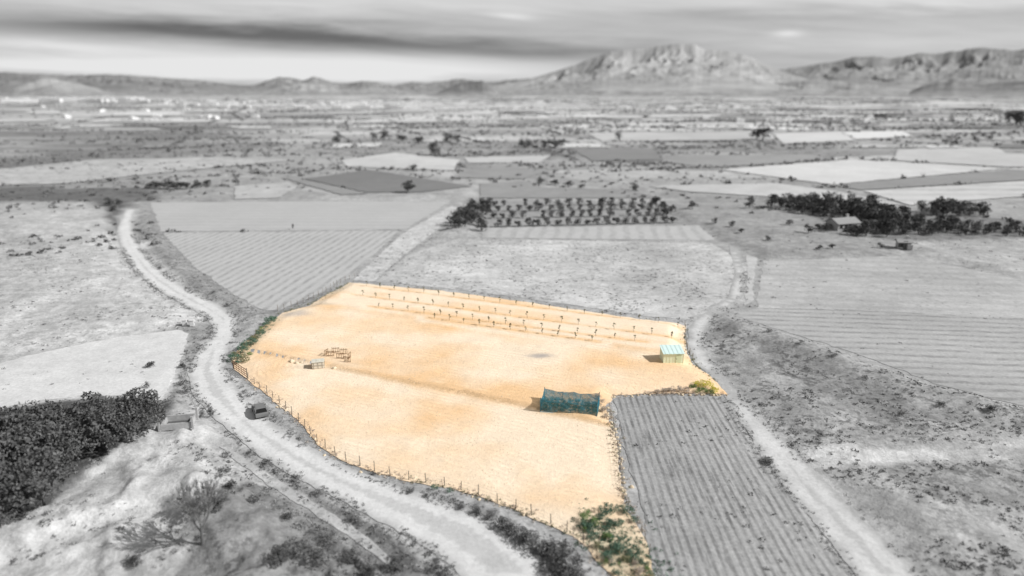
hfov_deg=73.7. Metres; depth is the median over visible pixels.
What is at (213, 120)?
crop field
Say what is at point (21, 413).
tree
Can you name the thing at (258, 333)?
bush
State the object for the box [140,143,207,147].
crop field
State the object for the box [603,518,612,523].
bush
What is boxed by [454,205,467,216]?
tree
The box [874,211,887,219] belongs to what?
tree
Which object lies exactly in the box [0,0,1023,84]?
sky
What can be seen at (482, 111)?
bare field
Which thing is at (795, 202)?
tree
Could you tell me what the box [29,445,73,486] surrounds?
tree
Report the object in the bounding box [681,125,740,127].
bare field
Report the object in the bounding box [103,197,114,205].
tree
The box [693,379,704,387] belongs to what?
bush
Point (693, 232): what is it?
ploughed field
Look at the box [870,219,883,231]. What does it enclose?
tree
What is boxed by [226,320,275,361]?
green weeds
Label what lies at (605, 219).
tree
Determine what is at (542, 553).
bush
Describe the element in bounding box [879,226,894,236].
tree
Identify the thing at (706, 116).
crop field
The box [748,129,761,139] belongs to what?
tree
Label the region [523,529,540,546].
bush
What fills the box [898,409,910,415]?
bush
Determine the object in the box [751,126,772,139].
tree
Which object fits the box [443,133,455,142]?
tree
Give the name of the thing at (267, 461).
bush
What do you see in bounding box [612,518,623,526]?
bush
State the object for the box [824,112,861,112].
bare field
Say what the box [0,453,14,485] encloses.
tree
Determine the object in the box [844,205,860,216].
tree
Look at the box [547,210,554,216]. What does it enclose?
tree
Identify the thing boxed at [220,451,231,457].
bush
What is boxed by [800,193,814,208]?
tree
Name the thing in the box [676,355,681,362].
door
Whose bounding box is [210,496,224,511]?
bush
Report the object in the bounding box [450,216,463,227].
tree
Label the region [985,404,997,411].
bush
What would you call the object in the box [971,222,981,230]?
tree
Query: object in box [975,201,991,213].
tree
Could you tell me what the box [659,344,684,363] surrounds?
garden shed
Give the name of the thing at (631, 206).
tree
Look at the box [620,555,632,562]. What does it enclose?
bush
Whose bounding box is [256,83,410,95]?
foothill
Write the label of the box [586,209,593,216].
tree
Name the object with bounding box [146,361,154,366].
bush
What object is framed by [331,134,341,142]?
tree
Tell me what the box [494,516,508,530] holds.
bush
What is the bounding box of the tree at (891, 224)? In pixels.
[879,221,898,234]
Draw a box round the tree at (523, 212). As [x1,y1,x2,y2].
[520,210,526,217]
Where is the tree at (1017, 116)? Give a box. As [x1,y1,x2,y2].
[1002,110,1023,125]
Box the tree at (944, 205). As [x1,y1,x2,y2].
[938,201,953,214]
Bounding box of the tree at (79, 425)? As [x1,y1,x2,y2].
[49,416,91,454]
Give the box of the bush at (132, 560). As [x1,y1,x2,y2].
[123,552,141,567]
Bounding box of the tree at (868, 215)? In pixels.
[862,209,878,220]
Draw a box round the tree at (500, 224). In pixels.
[494,219,502,226]
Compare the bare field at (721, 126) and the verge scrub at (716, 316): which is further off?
the bare field at (721, 126)
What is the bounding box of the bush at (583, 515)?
[579,512,589,521]
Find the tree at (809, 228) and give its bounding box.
[804,224,813,232]
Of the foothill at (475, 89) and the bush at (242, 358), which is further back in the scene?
the foothill at (475, 89)
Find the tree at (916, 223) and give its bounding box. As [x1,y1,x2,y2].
[910,221,928,233]
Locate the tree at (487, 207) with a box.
[480,203,491,213]
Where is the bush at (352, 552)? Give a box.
[339,548,361,562]
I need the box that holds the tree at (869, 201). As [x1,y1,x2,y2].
[857,197,876,210]
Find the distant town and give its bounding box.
[0,96,1006,123]
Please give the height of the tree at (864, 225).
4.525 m
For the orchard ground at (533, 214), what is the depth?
224.68 m
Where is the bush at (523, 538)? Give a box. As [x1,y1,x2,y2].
[521,528,534,540]
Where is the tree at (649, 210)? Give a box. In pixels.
[645,208,651,215]
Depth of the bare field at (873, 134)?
604.28 m
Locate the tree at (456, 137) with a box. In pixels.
[453,134,461,142]
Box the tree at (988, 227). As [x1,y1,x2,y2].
[980,224,992,234]
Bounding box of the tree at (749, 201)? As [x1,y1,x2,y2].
[744,197,755,207]
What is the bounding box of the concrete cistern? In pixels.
[157,407,198,431]
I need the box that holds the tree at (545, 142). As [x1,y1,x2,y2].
[540,140,550,147]
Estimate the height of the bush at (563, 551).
1.875 m
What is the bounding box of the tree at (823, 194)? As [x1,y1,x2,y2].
[822,191,837,202]
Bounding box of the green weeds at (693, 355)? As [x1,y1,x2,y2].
[680,329,716,380]
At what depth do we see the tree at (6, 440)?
67.66 m
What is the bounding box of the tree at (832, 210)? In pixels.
[825,202,839,215]
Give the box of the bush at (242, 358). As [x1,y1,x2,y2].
[239,354,249,361]
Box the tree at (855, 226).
[846,224,859,234]
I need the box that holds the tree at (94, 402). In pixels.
[67,391,115,436]
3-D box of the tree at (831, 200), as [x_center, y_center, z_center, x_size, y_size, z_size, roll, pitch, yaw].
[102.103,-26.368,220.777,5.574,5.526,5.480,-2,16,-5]
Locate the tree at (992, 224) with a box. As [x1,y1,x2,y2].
[986,222,996,232]
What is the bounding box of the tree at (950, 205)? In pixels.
[947,200,957,213]
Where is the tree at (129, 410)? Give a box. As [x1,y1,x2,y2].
[105,401,149,441]
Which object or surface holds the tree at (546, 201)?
on the orchard ground at (533, 214)
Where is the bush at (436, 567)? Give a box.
[424,558,441,573]
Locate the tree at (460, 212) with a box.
[454,209,465,217]
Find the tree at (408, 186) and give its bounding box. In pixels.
[401,180,415,192]
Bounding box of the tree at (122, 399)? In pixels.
[111,390,152,429]
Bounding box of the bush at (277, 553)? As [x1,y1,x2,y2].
[265,544,290,567]
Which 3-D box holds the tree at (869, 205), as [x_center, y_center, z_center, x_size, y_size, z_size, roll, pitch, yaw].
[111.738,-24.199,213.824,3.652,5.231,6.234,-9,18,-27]
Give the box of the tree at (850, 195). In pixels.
[847,193,863,200]
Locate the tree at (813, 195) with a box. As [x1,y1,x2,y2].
[809,191,821,202]
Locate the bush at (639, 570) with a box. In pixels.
[631,564,643,575]
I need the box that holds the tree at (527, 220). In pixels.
[524,217,533,225]
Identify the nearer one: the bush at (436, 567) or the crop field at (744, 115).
the bush at (436, 567)
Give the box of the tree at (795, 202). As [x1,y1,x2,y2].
[791,196,803,209]
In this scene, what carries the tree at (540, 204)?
on the orchard ground at (533, 214)
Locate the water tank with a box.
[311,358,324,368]
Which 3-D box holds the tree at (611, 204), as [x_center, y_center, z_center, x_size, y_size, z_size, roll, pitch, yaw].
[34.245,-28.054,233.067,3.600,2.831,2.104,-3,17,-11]
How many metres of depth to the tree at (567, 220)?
206.07 m
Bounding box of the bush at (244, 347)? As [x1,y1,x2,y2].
[237,345,247,353]
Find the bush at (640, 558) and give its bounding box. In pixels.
[632,554,643,561]
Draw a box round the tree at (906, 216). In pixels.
[901,213,911,222]
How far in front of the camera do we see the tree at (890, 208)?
202.54 m
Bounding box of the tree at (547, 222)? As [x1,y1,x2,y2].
[543,217,550,225]
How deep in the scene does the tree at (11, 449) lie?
70.06 m
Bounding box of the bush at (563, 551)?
[549,547,573,571]
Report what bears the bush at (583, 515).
on the ground at (254, 533)
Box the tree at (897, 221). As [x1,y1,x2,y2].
[887,217,905,232]
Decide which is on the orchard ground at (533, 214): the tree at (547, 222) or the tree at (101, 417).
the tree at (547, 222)
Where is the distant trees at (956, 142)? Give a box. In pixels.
[0,95,1023,145]
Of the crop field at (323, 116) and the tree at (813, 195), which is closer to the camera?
the tree at (813, 195)
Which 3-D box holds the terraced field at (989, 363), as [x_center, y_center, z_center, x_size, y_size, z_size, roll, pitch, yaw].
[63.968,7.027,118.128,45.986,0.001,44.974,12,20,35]
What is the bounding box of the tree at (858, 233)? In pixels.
[852,229,860,236]
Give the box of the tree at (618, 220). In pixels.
[612,217,621,223]
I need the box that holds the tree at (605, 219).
[601,216,610,223]
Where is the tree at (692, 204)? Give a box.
[688,200,698,208]
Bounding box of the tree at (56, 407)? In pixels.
[27,399,67,444]
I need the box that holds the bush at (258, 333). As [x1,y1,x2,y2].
[256,329,264,337]
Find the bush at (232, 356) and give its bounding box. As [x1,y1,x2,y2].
[227,352,237,361]
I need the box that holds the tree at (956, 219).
[942,216,959,222]
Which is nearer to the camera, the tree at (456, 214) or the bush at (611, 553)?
the bush at (611, 553)
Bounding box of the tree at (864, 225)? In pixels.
[859,220,878,235]
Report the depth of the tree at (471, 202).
229.79 m
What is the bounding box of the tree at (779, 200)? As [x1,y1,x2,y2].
[772,197,789,207]
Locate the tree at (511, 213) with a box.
[508,210,517,217]
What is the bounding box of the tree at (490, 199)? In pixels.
[481,197,492,204]
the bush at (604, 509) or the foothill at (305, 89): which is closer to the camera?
the bush at (604, 509)
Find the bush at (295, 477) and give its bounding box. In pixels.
[290,475,301,481]
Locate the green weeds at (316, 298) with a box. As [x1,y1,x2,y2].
[278,282,348,312]
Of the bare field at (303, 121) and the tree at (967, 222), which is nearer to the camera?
the tree at (967, 222)
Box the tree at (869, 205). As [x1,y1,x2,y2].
[859,203,878,215]
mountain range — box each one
[0,72,250,93]
[246,77,530,93]
[780,47,1023,84]
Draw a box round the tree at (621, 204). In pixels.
[617,201,625,209]
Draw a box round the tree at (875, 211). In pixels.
[867,205,880,218]
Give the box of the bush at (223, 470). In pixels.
[217,465,230,475]
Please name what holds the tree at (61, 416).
on the ground at (254, 533)
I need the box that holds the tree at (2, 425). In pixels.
[0,415,18,432]
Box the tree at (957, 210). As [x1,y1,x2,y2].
[948,200,965,215]
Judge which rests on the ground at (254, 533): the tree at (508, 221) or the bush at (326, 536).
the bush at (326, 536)
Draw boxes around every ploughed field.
[151,201,448,230]
[482,225,713,239]
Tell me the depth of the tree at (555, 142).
466.38 m
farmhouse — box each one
[824,214,861,230]
[895,236,913,249]
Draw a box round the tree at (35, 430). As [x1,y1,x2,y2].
[0,414,64,465]
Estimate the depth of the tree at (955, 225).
195.83 m
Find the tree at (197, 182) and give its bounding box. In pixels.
[191,180,204,187]
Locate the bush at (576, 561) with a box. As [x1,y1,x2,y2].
[558,556,584,575]
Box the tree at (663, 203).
[659,201,670,211]
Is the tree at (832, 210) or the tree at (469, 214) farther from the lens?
the tree at (832, 210)
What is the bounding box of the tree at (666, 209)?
[663,207,670,214]
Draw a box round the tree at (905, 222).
[899,218,912,230]
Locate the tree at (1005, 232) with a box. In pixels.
[1001,226,1012,236]
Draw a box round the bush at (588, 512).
[582,509,592,516]
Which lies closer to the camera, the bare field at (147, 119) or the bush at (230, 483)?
the bush at (230, 483)
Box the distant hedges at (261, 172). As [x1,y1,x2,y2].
[0,97,1023,201]
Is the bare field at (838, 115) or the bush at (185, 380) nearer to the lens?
the bush at (185, 380)
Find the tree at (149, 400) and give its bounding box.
[124,387,166,431]
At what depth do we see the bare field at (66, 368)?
100.98 m
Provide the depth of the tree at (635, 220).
208.74 m
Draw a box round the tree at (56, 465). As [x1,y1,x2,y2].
[8,446,69,508]
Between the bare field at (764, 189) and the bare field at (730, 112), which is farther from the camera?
the bare field at (730, 112)
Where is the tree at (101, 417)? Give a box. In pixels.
[83,402,123,439]
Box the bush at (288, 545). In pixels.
[281,535,311,559]
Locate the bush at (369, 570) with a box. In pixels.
[356,559,378,575]
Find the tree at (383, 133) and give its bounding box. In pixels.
[379,131,387,138]
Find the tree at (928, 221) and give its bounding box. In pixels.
[924,219,934,228]
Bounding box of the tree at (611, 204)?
[608,202,616,208]
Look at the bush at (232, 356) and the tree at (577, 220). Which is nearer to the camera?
the bush at (232, 356)
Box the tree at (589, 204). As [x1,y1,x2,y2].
[587,203,595,209]
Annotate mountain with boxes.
[490,44,807,95]
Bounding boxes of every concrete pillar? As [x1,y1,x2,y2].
[181,319,186,325]
[189,319,194,325]
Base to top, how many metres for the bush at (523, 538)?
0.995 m
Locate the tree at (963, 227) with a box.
[954,222,968,231]
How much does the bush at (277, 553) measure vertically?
1.496 m
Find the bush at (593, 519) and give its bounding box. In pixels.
[588,516,602,525]
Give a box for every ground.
[0,95,1023,575]
[465,200,677,227]
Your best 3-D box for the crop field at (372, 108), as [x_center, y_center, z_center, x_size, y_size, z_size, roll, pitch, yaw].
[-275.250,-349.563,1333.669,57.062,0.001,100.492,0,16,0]
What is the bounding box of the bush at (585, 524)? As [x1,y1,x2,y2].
[579,519,593,528]
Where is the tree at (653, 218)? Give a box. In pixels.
[649,215,657,223]
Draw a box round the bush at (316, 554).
[302,545,331,570]
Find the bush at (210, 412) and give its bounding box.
[208,407,212,416]
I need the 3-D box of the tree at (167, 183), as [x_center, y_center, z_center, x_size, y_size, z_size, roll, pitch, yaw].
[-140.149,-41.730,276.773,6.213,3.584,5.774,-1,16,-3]
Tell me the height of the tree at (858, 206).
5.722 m
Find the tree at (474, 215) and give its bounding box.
[471,211,487,225]
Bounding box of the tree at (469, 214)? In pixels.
[467,211,475,222]
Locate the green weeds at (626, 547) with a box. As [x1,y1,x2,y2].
[563,497,678,575]
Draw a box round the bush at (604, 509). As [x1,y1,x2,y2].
[597,502,611,515]
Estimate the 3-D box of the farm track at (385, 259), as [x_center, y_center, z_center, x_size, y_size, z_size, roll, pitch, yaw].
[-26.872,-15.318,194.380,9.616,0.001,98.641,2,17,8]
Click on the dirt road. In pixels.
(469, 543)
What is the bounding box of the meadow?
[756,256,1023,317]
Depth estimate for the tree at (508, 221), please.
203.56 m
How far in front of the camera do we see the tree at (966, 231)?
189.90 m
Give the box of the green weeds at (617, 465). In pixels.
[606,410,636,517]
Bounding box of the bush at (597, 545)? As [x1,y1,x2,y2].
[590,541,599,549]
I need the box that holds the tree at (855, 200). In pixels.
[854,196,866,213]
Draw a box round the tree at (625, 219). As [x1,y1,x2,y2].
[622,216,629,223]
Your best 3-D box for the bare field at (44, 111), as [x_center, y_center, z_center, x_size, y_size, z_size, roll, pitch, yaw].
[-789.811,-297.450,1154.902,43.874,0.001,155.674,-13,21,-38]
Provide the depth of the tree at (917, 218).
197.75 m
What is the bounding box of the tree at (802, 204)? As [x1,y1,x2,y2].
[793,198,810,212]
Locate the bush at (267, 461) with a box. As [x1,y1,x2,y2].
[261,458,271,464]
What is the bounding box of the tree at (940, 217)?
[931,215,948,229]
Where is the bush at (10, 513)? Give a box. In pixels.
[2,508,27,522]
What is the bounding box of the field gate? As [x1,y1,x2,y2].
[232,359,247,377]
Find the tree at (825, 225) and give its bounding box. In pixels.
[821,222,831,231]
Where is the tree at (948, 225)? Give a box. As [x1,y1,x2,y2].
[943,220,954,232]
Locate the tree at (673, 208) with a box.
[669,204,676,212]
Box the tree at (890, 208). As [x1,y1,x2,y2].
[876,204,899,220]
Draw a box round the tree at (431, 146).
[426,142,440,154]
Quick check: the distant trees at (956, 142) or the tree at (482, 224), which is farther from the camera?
the distant trees at (956, 142)
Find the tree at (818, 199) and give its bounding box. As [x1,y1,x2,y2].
[811,197,823,206]
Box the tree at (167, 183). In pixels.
[159,180,172,188]
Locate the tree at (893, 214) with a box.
[882,211,899,226]
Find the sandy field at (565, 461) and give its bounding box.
[233,282,726,575]
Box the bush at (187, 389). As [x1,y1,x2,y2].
[180,384,190,393]
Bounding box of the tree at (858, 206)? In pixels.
[853,203,871,220]
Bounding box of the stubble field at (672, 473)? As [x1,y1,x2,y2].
[613,396,848,575]
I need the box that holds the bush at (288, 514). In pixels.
[281,510,292,520]
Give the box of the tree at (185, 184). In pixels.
[177,181,190,188]
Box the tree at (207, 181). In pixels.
[203,179,211,184]
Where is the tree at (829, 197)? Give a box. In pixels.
[820,194,835,207]
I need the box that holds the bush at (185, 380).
[176,375,189,384]
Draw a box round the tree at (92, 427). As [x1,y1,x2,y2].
[79,404,132,450]
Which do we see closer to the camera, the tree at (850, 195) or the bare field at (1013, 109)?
the tree at (850, 195)
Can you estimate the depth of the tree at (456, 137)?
517.29 m
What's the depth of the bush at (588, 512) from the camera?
66.12 m
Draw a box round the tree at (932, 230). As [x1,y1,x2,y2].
[928,223,939,234]
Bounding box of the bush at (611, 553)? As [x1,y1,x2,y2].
[606,549,614,558]
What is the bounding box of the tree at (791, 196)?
[781,193,795,202]
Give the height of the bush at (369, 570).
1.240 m
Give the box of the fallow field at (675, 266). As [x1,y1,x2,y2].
[376,238,733,319]
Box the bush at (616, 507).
[607,503,619,513]
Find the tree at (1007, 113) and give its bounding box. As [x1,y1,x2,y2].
[1004,110,1012,122]
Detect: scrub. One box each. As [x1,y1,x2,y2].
[0,129,1015,255]
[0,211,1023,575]
[120,248,456,568]
[130,234,556,575]
[694,270,927,575]
[699,362,860,574]
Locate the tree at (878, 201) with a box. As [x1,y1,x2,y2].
[865,198,881,204]
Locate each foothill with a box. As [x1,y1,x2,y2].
[0,78,122,96]
[104,85,426,95]
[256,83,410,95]
[427,81,506,96]
[526,81,777,96]
[774,80,912,96]
[835,68,1023,89]
[895,80,1023,98]
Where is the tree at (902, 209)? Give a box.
[897,205,910,216]
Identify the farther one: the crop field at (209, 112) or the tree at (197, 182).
the crop field at (209, 112)
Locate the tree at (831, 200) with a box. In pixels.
[820,198,836,214]
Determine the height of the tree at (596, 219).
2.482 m
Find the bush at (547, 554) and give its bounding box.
[533,534,556,562]
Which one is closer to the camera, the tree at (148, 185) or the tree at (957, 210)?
the tree at (957, 210)
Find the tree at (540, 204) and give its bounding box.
[534,203,543,209]
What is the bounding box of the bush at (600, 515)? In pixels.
[596,512,604,518]
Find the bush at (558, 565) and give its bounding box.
[548,555,572,575]
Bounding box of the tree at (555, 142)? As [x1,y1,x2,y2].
[548,140,560,147]
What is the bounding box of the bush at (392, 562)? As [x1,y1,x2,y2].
[383,554,403,574]
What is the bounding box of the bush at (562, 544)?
[556,538,574,554]
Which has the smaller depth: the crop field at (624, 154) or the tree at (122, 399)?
the tree at (122, 399)
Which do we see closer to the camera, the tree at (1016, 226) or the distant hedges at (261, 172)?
the tree at (1016, 226)
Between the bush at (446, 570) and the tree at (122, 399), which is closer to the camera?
the bush at (446, 570)
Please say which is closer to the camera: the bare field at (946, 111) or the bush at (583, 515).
the bush at (583, 515)
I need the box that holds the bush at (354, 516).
[345,512,363,523]
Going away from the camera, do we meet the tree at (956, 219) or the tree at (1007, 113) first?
the tree at (956, 219)
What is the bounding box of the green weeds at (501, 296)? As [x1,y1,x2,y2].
[354,280,663,321]
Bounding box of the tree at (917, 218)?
[908,215,924,227]
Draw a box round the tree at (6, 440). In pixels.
[0,424,46,467]
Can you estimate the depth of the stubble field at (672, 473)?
69.24 m
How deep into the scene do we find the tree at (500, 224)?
203.63 m
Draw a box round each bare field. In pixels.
[0,119,54,121]
[0,157,297,184]
[0,330,188,406]
[25,111,61,112]
[50,125,112,126]
[59,105,109,105]
[96,119,145,121]
[112,119,183,122]
[144,120,211,122]
[210,105,279,105]
[231,126,270,127]
[234,182,297,198]
[260,108,331,109]
[269,108,301,109]
[295,120,329,122]
[331,143,381,147]
[334,116,389,116]
[342,153,458,169]
[349,125,395,127]
[366,120,424,122]
[392,120,459,121]
[434,108,464,109]
[458,120,510,122]
[462,111,500,112]
[463,155,549,162]
[501,111,555,112]
[518,108,585,109]
[547,143,609,147]
[549,115,640,117]
[554,115,606,116]
[587,131,774,140]
[606,115,647,116]
[648,115,719,116]
[651,183,902,204]
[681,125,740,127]
[708,111,764,112]
[710,108,775,109]
[720,159,1005,183]
[739,111,788,112]
[749,105,817,105]
[773,132,854,142]
[796,115,894,116]
[823,120,888,122]
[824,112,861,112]
[843,131,912,138]
[848,144,928,147]
[863,112,901,112]
[865,181,1023,204]
[894,147,1023,166]
[911,111,988,112]
[926,145,962,147]
[993,108,1023,109]
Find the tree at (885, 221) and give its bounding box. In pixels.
[878,216,890,226]
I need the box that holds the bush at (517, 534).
[507,524,526,541]
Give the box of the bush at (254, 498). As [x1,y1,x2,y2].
[246,494,259,503]
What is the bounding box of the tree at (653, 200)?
[649,195,661,206]
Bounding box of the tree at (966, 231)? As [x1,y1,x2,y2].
[961,228,969,234]
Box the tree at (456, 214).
[446,211,459,223]
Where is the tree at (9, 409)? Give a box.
[0,406,27,430]
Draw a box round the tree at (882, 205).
[879,203,888,213]
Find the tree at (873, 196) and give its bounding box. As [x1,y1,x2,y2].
[867,194,879,198]
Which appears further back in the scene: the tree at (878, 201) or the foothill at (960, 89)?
the foothill at (960, 89)
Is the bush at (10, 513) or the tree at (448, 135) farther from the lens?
the tree at (448, 135)
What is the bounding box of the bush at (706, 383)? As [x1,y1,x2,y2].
[702,379,714,386]
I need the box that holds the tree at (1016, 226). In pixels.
[1011,222,1022,232]
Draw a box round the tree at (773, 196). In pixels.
[766,194,778,206]
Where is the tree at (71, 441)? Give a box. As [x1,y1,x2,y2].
[38,419,86,470]
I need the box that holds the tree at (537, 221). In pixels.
[533,219,541,225]
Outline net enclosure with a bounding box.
[540,387,599,415]
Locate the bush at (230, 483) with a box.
[223,479,236,489]
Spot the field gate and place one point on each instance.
(236, 368)
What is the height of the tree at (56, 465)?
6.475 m
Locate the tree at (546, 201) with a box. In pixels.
[543,198,551,205]
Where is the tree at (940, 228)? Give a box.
[934,221,945,233]
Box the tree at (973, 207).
[961,202,978,215]
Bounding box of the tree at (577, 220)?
[573,217,581,223]
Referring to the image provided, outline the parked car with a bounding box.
[251,402,268,418]
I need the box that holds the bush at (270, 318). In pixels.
[264,316,274,322]
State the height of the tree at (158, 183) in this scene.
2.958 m
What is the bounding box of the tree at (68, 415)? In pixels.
[53,407,87,435]
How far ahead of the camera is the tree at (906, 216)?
201.05 m
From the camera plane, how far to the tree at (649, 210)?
221.78 m
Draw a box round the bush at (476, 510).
[471,506,481,515]
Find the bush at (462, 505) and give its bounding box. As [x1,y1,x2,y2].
[455,501,464,509]
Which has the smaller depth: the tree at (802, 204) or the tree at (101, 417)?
the tree at (101, 417)
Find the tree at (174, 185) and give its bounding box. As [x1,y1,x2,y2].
[170,181,182,188]
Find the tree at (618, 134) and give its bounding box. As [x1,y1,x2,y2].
[615,132,622,138]
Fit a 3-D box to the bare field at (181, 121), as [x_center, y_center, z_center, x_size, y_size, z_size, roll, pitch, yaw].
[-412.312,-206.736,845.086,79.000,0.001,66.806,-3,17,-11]
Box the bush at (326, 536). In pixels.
[321,527,337,543]
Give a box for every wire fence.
[248,373,596,558]
[277,275,354,309]
[609,402,649,553]
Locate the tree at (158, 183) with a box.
[153,181,165,188]
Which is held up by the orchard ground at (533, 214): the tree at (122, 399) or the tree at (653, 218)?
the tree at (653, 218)
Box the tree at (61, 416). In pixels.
[32,411,72,447]
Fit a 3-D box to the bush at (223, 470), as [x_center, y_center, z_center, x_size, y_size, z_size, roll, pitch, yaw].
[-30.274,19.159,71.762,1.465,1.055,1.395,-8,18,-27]
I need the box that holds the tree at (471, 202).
[466,198,476,208]
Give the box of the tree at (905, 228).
[901,224,911,234]
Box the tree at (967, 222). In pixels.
[965,219,974,226]
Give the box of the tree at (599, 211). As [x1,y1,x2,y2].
[597,208,602,215]
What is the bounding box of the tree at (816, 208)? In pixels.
[807,203,821,214]
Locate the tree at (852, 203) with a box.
[843,200,856,209]
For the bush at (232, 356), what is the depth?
103.66 m
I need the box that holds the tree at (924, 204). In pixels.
[915,200,929,211]
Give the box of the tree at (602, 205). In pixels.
[597,201,605,208]
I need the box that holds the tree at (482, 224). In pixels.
[475,219,486,230]
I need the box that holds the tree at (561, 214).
[556,209,564,216]
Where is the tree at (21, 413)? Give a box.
[0,399,56,437]
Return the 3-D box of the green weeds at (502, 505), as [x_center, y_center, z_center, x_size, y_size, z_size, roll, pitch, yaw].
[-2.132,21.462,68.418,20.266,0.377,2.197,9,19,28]
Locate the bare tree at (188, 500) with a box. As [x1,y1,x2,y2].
[160,472,231,545]
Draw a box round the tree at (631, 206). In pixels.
[628,202,635,209]
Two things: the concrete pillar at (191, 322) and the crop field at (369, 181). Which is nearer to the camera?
the concrete pillar at (191, 322)
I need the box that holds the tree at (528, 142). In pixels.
[521,139,533,147]
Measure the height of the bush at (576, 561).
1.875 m
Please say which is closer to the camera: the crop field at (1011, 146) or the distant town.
the crop field at (1011, 146)
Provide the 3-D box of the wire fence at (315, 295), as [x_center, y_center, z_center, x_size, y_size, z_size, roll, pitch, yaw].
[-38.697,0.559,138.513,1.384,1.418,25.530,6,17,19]
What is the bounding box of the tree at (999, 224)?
[991,221,1001,230]
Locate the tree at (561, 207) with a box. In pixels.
[556,202,564,209]
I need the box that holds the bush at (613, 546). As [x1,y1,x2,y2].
[609,542,622,549]
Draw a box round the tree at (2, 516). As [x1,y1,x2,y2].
[0,511,6,528]
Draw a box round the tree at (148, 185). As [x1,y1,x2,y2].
[144,180,155,188]
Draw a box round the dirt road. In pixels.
[117,209,553,575]
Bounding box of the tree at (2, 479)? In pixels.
[0,461,39,507]
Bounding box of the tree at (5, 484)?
[0,461,50,515]
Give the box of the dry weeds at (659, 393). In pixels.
[611,391,726,397]
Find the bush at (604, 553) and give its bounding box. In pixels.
[600,550,613,559]
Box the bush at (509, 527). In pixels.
[502,521,518,535]
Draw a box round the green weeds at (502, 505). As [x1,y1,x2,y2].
[410,479,579,537]
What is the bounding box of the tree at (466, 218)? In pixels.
[460,214,471,226]
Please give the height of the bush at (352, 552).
1.201 m
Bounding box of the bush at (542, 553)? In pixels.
[537,539,553,557]
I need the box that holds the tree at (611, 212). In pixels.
[607,207,614,214]
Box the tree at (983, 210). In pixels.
[979,205,991,216]
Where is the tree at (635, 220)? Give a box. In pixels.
[631,216,638,223]
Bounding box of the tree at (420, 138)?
[413,136,423,143]
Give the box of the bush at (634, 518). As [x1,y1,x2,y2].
[629,515,639,522]
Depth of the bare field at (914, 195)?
270.25 m
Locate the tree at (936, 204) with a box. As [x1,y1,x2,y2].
[930,200,941,214]
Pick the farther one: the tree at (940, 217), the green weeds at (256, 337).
the tree at (940, 217)
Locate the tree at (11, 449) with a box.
[0,430,34,460]
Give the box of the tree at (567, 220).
[565,217,572,224]
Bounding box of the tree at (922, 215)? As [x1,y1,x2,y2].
[910,213,926,220]
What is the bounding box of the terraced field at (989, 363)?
[734,308,1023,405]
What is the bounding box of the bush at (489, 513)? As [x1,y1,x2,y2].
[483,510,496,519]
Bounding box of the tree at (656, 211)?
[654,207,660,214]
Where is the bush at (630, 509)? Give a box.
[622,505,634,517]
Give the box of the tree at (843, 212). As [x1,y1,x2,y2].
[838,209,848,216]
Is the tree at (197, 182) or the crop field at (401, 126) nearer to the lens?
the tree at (197, 182)
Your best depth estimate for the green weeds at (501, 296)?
136.42 m
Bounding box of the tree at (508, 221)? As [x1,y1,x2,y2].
[505,218,511,226]
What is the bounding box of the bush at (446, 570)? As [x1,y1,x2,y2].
[438,563,457,575]
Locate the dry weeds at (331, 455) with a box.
[245,379,619,575]
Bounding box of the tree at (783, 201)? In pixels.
[780,198,792,209]
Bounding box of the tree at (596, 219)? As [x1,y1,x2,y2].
[591,217,600,224]
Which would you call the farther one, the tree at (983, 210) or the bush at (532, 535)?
the tree at (983, 210)
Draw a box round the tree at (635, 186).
[630,184,637,190]
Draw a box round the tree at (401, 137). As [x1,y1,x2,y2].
[397,134,408,141]
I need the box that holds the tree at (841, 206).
[835,193,850,209]
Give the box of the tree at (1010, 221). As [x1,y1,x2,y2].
[1004,217,1015,224]
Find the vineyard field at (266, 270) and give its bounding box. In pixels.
[164,231,397,309]
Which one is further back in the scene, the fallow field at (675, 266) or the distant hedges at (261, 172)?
the distant hedges at (261, 172)
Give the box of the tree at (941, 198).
[931,196,946,203]
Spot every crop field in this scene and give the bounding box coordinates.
[0,111,24,112]
[0,125,58,127]
[96,116,173,116]
[124,119,220,122]
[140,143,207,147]
[152,125,236,127]
[185,112,236,112]
[264,115,308,116]
[284,178,367,194]
[305,170,469,191]
[308,115,340,116]
[361,108,388,109]
[370,125,469,128]
[377,111,427,112]
[455,166,552,178]
[479,181,655,197]
[501,120,571,122]
[564,120,593,122]
[571,148,660,160]
[641,115,731,116]
[662,154,830,166]
[720,115,768,116]
[771,108,823,109]
[793,119,863,121]
[837,169,1023,189]
[873,115,932,117]
[908,124,988,128]
[942,108,990,109]
[979,126,1021,127]
[993,144,1023,147]
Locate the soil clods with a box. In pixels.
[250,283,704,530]
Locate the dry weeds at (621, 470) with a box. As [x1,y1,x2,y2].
[605,403,645,532]
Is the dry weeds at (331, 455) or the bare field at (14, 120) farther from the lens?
the bare field at (14, 120)
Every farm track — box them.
[219,446,396,567]
[353,206,460,280]
[687,245,920,575]
[744,255,757,304]
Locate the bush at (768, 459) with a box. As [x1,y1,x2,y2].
[763,456,773,464]
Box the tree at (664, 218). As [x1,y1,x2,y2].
[660,215,669,222]
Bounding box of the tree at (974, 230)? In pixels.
[970,227,980,234]
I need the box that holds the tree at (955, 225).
[947,221,957,231]
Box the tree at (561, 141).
[557,139,565,145]
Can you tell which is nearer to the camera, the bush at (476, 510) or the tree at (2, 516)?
the tree at (2, 516)

